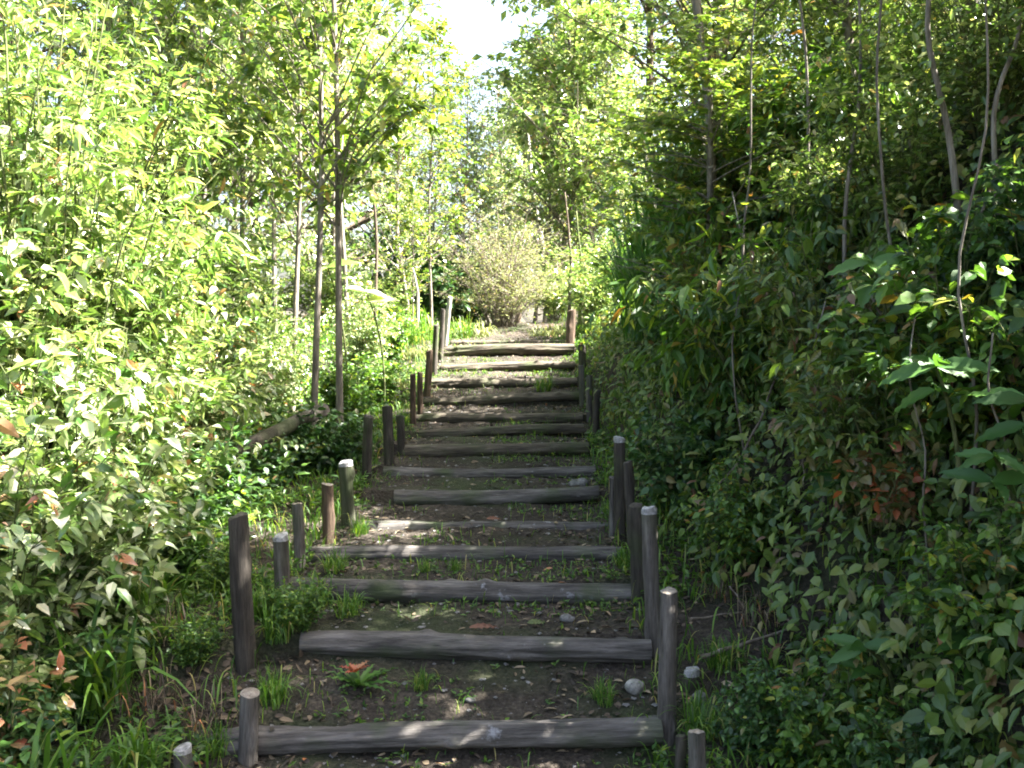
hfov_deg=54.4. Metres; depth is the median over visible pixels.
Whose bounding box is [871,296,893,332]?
dead branch
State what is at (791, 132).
bank shrub
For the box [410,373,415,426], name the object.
wooden post
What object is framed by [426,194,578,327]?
dry shrub
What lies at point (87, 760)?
broad grass clump
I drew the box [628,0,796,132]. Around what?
tall tree
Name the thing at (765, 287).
bank shrub
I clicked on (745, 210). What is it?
upright stem
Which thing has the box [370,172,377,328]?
bare stem
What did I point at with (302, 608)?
green bush
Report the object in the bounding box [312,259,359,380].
leaved plant
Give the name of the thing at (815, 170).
bank shrub
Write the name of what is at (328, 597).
grass tuft
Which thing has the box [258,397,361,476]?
dark shrub
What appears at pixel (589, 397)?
wooden post
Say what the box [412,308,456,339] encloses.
grass tuft
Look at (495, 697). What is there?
pebbles
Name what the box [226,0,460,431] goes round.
sapling
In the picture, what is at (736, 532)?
bank shrub
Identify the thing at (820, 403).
upright stem
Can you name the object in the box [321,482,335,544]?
wooden post
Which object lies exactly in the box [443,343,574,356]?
log step
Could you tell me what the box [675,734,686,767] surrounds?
wooden post
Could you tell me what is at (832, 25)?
tree
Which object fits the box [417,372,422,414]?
wooden post
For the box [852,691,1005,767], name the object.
bank shrub
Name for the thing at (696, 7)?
upright stem
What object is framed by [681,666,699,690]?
stone
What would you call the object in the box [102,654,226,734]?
dry grass tuft
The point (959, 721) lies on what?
creeper cover
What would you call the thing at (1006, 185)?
bank shrub
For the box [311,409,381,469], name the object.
dark shrub
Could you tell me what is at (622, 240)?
bright shrub
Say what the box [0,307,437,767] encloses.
undergrowth
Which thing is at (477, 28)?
sky
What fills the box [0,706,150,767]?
broad grass clump
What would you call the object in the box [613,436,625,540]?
wooden post
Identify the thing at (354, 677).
red flowered plant
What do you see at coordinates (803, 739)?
bank shrub
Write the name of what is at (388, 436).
wooden post
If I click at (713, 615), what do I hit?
dead branch
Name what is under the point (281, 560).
wooden post
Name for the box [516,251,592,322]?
bright shrub
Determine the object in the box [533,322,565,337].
pale grass tuft
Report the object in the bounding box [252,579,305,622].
green bush
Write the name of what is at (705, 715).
grass tuft
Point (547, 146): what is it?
airy tree
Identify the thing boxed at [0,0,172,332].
narrow leaved shrub
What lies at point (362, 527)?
grass tuft
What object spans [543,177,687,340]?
long grass clump
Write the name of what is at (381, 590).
log step
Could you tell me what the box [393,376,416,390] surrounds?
pale grass tuft
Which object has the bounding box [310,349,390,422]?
green bush
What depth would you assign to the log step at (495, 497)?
6.88 m
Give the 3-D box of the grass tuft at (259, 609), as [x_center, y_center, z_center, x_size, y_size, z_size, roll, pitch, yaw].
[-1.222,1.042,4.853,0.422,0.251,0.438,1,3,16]
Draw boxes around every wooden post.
[173,742,194,767]
[228,512,256,675]
[238,687,259,766]
[272,531,289,592]
[292,502,305,570]
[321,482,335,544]
[338,459,355,529]
[362,414,372,482]
[382,406,393,465]
[396,415,405,455]
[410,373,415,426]
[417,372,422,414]
[423,350,432,396]
[432,324,438,375]
[438,309,444,362]
[444,296,451,346]
[566,309,575,343]
[578,344,586,368]
[578,365,585,405]
[586,375,592,422]
[592,389,600,436]
[609,476,614,537]
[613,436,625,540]
[623,460,634,549]
[627,502,644,606]
[641,506,659,657]
[657,586,677,752]
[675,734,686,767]
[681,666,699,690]
[688,729,705,767]
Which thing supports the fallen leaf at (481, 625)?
on the ground at (512, 698)
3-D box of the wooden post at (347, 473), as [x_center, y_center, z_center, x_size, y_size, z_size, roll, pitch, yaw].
[-1.025,0.736,6.245,0.115,0.528,0.101,-4,3,0]
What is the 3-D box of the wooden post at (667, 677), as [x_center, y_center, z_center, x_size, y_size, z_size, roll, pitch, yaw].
[0.634,1.222,4.068,0.080,0.784,0.083,1,3,0]
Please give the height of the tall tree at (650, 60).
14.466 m
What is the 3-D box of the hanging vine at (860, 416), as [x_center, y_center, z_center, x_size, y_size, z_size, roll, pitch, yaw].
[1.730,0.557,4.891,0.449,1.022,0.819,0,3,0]
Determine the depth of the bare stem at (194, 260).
7.95 m
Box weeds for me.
[62,163,1023,767]
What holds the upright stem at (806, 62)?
on the ground at (512, 698)
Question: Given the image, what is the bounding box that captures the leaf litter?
[70,104,1023,767]
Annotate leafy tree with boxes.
[372,14,487,325]
[435,109,524,322]
[450,0,665,321]
[477,42,611,321]
[520,10,656,275]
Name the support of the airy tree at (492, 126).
on the ground at (512, 698)
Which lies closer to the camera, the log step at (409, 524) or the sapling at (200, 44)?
the log step at (409, 524)
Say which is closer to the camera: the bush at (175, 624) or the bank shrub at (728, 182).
the bush at (175, 624)
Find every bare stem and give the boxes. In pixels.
[188,191,196,445]
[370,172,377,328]
[412,268,418,324]
[497,96,503,309]
[564,192,571,310]
[576,211,582,327]
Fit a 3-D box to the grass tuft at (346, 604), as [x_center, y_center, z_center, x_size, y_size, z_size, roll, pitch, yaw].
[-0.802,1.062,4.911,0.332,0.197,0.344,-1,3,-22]
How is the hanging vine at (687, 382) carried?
on the ground at (512, 698)
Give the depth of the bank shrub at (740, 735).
3.84 m
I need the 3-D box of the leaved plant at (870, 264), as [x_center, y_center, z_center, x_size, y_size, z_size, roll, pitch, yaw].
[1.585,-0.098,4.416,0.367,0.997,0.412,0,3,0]
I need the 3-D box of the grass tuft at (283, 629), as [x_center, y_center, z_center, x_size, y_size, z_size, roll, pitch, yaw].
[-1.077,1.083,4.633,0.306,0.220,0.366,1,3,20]
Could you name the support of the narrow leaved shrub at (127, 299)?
on the ground at (512, 698)
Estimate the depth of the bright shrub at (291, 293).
14.89 m
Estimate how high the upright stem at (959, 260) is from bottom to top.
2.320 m
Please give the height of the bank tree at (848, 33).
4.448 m
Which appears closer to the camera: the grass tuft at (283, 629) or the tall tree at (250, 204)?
the grass tuft at (283, 629)
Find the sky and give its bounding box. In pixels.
[1,0,908,310]
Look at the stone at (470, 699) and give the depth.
4.25 m
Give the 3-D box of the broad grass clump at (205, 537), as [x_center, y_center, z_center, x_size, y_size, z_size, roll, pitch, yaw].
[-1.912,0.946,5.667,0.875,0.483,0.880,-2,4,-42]
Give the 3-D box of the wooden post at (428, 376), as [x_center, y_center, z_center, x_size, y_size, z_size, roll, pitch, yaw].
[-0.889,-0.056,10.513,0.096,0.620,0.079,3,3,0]
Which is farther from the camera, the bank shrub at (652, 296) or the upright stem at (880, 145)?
the bank shrub at (652, 296)
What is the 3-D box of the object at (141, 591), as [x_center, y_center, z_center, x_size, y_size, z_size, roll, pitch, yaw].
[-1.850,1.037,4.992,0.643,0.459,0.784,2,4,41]
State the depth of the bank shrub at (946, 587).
3.41 m
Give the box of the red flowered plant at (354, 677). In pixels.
[320,659,399,693]
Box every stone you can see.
[465,697,475,702]
[559,614,574,622]
[569,478,587,485]
[624,679,645,694]
[691,690,707,704]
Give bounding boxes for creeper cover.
[575,15,1023,767]
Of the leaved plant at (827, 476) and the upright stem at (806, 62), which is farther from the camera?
the upright stem at (806, 62)
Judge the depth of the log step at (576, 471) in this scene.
7.59 m
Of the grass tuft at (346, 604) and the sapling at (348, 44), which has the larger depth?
the sapling at (348, 44)
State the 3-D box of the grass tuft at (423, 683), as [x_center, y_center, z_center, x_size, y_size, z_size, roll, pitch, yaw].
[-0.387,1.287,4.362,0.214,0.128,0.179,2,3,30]
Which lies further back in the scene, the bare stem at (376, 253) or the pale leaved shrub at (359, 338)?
the bare stem at (376, 253)
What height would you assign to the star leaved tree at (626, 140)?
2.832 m
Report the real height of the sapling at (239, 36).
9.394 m
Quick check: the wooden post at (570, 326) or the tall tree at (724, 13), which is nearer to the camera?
the wooden post at (570, 326)
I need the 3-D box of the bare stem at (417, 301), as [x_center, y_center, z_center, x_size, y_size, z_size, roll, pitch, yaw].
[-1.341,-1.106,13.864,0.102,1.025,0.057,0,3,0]
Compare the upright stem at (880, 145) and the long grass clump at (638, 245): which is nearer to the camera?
the upright stem at (880, 145)
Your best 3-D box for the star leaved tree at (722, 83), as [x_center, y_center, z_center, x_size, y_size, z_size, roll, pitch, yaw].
[1.360,-1.366,6.959,1.819,2.476,2.075,1,5,15]
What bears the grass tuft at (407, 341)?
on the ground at (512, 698)
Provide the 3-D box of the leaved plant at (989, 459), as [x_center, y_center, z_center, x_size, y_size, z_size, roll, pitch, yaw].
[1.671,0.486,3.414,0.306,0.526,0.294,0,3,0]
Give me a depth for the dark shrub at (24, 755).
3.73 m
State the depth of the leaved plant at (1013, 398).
3.55 m
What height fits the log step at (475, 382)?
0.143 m
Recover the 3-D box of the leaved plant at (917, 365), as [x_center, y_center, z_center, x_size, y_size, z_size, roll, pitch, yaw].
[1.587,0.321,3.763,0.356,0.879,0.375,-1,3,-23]
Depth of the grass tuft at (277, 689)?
4.25 m
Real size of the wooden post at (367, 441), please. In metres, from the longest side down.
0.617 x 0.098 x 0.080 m
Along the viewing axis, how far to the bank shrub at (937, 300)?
4.05 m
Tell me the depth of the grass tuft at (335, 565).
5.33 m
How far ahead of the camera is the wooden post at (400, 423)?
8.30 m
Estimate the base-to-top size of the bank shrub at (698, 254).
1.234 m
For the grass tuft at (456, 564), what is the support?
on the ground at (512, 698)
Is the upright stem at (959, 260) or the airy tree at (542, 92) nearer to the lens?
the upright stem at (959, 260)
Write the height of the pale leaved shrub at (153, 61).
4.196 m
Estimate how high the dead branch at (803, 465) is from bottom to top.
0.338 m
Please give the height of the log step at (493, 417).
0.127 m
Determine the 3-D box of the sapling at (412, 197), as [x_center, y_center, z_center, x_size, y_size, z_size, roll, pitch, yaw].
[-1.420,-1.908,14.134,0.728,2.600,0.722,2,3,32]
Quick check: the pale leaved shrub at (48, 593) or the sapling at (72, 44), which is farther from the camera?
the sapling at (72, 44)
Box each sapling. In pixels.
[0,0,224,154]
[23,0,283,211]
[81,0,284,211]
[129,0,352,394]
[170,0,362,345]
[181,0,431,427]
[215,0,399,411]
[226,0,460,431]
[265,0,377,270]
[268,0,421,320]
[388,160,437,319]
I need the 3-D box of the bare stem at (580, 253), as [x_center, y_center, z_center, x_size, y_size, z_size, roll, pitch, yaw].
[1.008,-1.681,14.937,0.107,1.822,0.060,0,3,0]
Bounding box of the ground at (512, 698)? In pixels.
[42,108,1023,767]
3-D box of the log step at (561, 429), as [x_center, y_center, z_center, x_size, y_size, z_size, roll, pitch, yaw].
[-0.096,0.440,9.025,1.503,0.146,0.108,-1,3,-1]
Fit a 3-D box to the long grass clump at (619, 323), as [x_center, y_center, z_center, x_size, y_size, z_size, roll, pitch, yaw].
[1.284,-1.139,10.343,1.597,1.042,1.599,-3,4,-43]
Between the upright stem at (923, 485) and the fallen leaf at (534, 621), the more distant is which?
the fallen leaf at (534, 621)
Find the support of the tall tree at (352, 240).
on the ground at (512, 698)
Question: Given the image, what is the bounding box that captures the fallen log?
[203,403,329,478]
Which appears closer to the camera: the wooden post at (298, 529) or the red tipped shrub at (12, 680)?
the red tipped shrub at (12, 680)
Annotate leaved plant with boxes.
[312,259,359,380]
[345,285,399,405]
[805,465,873,501]
[821,633,911,701]
[822,441,948,528]
[824,249,913,454]
[878,354,999,558]
[925,626,993,702]
[938,447,1023,570]
[966,387,1023,443]
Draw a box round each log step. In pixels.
[149,715,663,755]
[290,577,631,603]
[299,629,652,663]
[308,545,623,562]
[358,520,608,530]
[383,466,595,477]
[393,485,599,505]
[402,442,589,456]
[416,391,578,405]
[416,412,582,422]
[418,424,584,437]
[423,377,577,387]
[441,360,574,372]
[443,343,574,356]
[451,340,565,344]
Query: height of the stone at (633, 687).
0.073 m
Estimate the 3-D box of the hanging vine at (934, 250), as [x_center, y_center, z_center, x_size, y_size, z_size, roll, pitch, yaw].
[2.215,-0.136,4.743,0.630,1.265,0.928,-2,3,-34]
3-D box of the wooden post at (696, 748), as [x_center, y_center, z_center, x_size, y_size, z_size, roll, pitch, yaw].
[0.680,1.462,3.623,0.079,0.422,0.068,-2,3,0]
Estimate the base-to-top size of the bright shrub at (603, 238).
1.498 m
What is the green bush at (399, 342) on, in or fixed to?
on the ground at (512, 698)
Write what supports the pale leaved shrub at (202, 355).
on the ground at (512, 698)
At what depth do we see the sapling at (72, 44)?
12.52 m
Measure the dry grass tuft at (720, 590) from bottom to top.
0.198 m
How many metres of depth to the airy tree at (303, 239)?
16.06 m
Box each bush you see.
[128,586,218,646]
[163,618,233,668]
[187,534,260,593]
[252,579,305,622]
[260,572,336,633]
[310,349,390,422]
[345,349,416,404]
[362,302,424,361]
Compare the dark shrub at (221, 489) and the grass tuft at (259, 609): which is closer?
the grass tuft at (259, 609)
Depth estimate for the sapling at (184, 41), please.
9.17 m
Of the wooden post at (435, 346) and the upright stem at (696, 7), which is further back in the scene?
the wooden post at (435, 346)
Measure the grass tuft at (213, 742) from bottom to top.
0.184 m
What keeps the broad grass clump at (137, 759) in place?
on the ground at (512, 698)
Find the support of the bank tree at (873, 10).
on the ground at (512, 698)
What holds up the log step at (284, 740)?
on the ground at (512, 698)
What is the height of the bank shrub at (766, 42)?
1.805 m
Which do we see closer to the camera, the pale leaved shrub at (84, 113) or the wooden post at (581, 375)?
the pale leaved shrub at (84, 113)
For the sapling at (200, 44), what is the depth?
11.73 m
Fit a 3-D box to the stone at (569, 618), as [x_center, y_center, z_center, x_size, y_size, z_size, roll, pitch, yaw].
[0.273,1.137,4.812,0.079,0.051,0.072,-1,3,-20]
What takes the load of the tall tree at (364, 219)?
on the ground at (512, 698)
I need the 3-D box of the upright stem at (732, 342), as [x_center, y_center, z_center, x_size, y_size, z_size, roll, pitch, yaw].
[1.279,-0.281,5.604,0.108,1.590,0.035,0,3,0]
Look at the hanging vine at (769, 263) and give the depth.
5.80 m
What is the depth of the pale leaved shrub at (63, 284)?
5.12 m
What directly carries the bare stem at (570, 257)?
on the ground at (512, 698)
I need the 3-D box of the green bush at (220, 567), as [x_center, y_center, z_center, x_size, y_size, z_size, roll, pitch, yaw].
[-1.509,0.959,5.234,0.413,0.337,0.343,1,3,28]
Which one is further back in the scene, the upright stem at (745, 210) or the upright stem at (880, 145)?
the upright stem at (745, 210)
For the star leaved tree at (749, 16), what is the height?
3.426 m
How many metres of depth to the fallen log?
7.54 m
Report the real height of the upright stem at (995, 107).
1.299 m
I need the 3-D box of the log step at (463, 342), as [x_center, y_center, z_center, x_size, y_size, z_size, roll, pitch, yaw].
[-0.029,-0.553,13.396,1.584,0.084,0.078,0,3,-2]
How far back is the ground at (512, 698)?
4.67 m
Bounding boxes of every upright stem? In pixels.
[691,0,721,277]
[731,191,745,465]
[742,0,756,253]
[798,0,809,295]
[813,301,827,533]
[842,0,861,289]
[875,0,897,336]
[909,316,929,585]
[925,0,960,218]
[957,0,989,538]
[987,333,1012,542]
[991,4,1021,214]
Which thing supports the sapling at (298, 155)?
on the ground at (512, 698)
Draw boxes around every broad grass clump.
[0,583,201,727]
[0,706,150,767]
[83,744,159,767]
[90,713,203,767]
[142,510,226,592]
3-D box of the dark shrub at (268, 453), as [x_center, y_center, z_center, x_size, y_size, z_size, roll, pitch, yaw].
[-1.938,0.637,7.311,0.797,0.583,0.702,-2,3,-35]
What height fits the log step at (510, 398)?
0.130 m
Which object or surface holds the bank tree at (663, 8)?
on the ground at (512, 698)
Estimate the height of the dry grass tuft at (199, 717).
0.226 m
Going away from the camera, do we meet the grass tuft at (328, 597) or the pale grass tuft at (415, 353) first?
the grass tuft at (328, 597)
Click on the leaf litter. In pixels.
(380, 702)
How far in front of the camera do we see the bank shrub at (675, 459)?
6.04 m
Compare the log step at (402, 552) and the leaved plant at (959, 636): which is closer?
the leaved plant at (959, 636)
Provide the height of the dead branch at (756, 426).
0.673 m
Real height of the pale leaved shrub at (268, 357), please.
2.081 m
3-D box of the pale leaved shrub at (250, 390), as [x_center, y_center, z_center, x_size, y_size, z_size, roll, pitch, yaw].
[-2.430,-0.145,7.204,1.786,2.482,1.709,1,3,18]
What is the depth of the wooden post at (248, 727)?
3.96 m
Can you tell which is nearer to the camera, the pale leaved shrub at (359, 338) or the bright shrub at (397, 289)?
the pale leaved shrub at (359, 338)
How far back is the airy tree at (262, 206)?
14.04 m
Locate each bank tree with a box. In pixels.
[553,0,838,149]
[743,0,919,110]
[870,0,1015,125]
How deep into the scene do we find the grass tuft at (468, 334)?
13.93 m
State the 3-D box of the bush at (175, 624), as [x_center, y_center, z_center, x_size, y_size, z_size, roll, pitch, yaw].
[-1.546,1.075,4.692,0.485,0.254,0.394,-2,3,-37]
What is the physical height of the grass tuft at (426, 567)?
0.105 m
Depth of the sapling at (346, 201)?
16.31 m
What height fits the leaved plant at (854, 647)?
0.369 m
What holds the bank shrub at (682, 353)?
on the ground at (512, 698)
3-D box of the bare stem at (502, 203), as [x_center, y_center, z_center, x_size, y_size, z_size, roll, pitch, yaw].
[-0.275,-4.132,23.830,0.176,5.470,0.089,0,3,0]
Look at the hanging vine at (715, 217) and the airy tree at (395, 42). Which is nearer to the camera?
the hanging vine at (715, 217)
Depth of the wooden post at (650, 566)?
4.57 m
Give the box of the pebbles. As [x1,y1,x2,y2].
[193,338,687,767]
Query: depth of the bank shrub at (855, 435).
4.33 m
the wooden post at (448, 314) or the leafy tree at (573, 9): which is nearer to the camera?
the wooden post at (448, 314)
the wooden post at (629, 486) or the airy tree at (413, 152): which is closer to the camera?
the wooden post at (629, 486)
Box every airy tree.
[131,1,347,309]
[217,1,384,298]
[328,12,482,321]
[384,77,489,282]
[404,54,517,279]
[454,107,543,286]
[483,24,607,321]
[497,24,607,314]
[549,8,689,255]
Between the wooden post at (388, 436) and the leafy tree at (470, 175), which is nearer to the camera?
the wooden post at (388, 436)
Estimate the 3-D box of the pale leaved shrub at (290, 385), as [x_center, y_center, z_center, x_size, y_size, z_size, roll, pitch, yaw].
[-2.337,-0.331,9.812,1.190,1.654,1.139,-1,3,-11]
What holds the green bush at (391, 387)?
on the ground at (512, 698)
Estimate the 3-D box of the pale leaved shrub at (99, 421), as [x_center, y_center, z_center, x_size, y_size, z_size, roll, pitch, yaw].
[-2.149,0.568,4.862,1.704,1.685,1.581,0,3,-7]
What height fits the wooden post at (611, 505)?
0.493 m
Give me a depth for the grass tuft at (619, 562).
5.45 m
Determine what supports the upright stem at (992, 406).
on the ground at (512, 698)
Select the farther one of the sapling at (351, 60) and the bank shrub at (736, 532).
the sapling at (351, 60)
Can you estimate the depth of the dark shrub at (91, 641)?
4.20 m
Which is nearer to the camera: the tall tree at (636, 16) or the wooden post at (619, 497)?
the wooden post at (619, 497)
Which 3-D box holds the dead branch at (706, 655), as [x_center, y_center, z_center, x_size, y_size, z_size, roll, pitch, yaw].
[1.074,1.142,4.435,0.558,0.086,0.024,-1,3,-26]
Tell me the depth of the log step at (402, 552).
5.61 m
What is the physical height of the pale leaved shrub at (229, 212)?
3.309 m
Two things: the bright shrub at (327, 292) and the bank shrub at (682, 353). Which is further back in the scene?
the bright shrub at (327, 292)
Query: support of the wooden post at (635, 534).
on the ground at (512, 698)
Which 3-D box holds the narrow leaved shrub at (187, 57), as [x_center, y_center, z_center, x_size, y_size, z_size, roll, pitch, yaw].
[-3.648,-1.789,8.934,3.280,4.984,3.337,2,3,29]
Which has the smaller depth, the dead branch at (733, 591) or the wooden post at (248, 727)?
the wooden post at (248, 727)
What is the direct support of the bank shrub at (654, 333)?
on the ground at (512, 698)
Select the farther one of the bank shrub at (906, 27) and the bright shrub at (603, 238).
the bright shrub at (603, 238)
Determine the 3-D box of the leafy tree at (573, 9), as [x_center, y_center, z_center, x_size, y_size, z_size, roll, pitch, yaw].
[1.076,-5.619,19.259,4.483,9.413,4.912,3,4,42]
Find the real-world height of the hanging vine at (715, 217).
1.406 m
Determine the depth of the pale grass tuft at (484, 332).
14.19 m
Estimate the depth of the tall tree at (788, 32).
29.18 m
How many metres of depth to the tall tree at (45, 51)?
21.40 m
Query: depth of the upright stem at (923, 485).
3.93 m
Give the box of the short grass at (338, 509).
[42,85,1023,767]
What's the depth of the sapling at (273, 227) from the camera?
12.72 m
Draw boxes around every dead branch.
[690,611,741,618]
[701,624,796,658]
[718,373,777,483]
[729,586,744,626]
[800,425,804,486]
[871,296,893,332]
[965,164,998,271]
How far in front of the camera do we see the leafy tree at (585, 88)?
18.68 m
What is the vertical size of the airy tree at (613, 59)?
5.648 m
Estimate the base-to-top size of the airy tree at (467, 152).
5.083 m
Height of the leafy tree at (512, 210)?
6.972 m
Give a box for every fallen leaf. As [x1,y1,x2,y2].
[469,623,498,628]
[527,619,544,623]
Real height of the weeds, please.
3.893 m
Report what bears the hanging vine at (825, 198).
on the ground at (512, 698)
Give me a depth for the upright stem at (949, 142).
4.75 m
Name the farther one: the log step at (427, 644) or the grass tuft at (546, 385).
the grass tuft at (546, 385)
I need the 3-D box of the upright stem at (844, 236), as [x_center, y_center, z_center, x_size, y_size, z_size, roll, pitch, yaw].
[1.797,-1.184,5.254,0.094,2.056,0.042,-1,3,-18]
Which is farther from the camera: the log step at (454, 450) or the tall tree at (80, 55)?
the tall tree at (80, 55)
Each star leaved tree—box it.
[566,62,698,276]
[568,6,824,297]
[711,0,900,77]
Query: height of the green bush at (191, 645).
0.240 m
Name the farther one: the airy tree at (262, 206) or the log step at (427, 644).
the airy tree at (262, 206)
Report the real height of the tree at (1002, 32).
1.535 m
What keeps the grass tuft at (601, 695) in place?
on the ground at (512, 698)
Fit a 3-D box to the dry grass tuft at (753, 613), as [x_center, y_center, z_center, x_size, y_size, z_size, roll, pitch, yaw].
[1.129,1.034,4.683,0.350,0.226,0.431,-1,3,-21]
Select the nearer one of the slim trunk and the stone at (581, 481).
the stone at (581, 481)
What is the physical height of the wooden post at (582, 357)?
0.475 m
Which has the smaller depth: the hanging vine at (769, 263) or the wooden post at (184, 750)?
the wooden post at (184, 750)
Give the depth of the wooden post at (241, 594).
4.46 m
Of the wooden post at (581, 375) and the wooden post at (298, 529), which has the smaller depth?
the wooden post at (298, 529)
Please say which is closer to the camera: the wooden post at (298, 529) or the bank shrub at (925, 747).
the bank shrub at (925, 747)
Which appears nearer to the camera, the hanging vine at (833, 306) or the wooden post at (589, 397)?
the hanging vine at (833, 306)
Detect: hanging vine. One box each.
[658,196,789,334]
[659,320,702,422]
[705,249,833,440]
[781,169,877,398]
[808,288,905,472]
[808,394,885,472]
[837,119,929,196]
[886,218,1017,309]
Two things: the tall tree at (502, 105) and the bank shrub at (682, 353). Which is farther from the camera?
the tall tree at (502, 105)
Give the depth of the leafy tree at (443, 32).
14.81 m
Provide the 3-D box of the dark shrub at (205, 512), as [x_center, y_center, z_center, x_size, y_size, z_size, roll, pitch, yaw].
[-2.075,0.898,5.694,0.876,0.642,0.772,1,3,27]
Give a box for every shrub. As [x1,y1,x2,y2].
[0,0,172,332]
[0,0,210,564]
[0,0,271,375]
[0,0,275,571]
[0,0,327,369]
[0,55,238,546]
[0,117,284,538]
[0,328,258,646]
[0,343,182,710]
[0,607,78,767]
[0,613,150,740]
[0,683,92,767]
[35,73,282,428]
[78,200,303,490]
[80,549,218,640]
[123,483,233,595]
[150,417,285,524]
[190,249,292,448]
[210,222,326,327]
[229,430,306,503]
[234,269,332,427]
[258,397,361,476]
[279,239,388,330]
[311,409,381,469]
[320,260,403,373]
[328,259,422,329]
[355,210,481,322]
[403,240,501,323]
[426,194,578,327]
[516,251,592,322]
[549,240,616,329]
[562,220,632,308]
[590,188,857,415]
[596,216,642,290]
[605,390,736,510]
[612,256,679,340]
[629,218,796,392]
[629,259,722,356]
[631,89,788,248]
[666,0,868,161]
[672,450,804,564]
[705,658,824,767]
[711,194,941,407]
[720,22,904,203]
[731,307,991,535]
[739,0,1004,253]
[743,630,919,767]
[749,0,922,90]
[769,191,1023,459]
[792,0,1015,92]
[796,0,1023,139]
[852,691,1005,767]
[863,485,1023,681]
[908,134,1023,306]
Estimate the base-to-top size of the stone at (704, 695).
0.067 m
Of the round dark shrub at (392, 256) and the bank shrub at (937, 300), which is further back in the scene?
the round dark shrub at (392, 256)
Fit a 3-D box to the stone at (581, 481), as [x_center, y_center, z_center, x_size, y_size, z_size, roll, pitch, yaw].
[0.486,0.730,7.245,0.145,0.083,0.104,-11,0,15]
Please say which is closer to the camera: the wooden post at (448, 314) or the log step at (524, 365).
the log step at (524, 365)
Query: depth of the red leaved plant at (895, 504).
4.00 m
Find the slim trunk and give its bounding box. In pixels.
[526,135,557,311]
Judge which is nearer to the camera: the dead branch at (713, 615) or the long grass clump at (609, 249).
the dead branch at (713, 615)
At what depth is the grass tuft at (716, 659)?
4.34 m
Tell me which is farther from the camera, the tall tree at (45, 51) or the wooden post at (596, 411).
the tall tree at (45, 51)
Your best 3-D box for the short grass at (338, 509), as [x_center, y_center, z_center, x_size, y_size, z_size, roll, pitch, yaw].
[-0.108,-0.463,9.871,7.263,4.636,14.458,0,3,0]
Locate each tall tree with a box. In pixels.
[0,0,124,175]
[0,0,289,268]
[137,3,408,299]
[212,0,476,282]
[309,78,440,294]
[450,69,570,322]
[459,0,692,311]
[548,0,789,245]
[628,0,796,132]
[734,0,875,78]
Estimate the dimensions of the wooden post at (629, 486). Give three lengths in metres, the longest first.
0.651 x 0.066 x 0.060 m
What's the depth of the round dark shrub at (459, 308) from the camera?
18.16 m
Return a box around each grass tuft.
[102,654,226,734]
[155,682,238,742]
[193,714,238,759]
[219,574,280,621]
[229,656,326,709]
[251,594,304,644]
[288,566,354,607]
[312,541,357,574]
[326,582,375,618]
[338,510,377,536]
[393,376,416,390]
[398,344,448,358]
[399,312,432,345]
[402,661,437,691]
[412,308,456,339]
[416,556,434,572]
[446,555,466,571]
[450,317,496,337]
[451,312,483,337]
[525,369,563,392]
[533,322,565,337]
[579,673,628,707]
[603,542,629,569]
[671,683,732,742]
[680,633,748,675]
[687,568,757,602]
[718,584,787,633]
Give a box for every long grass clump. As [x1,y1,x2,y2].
[535,138,743,304]
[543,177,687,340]
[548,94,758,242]
[552,207,645,290]
[568,228,634,324]
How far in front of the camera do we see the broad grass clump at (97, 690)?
4.20 m
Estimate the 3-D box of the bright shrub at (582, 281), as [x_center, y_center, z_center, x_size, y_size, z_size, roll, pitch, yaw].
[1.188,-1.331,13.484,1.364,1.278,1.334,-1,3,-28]
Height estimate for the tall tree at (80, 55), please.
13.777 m
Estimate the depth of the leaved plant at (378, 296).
9.82 m

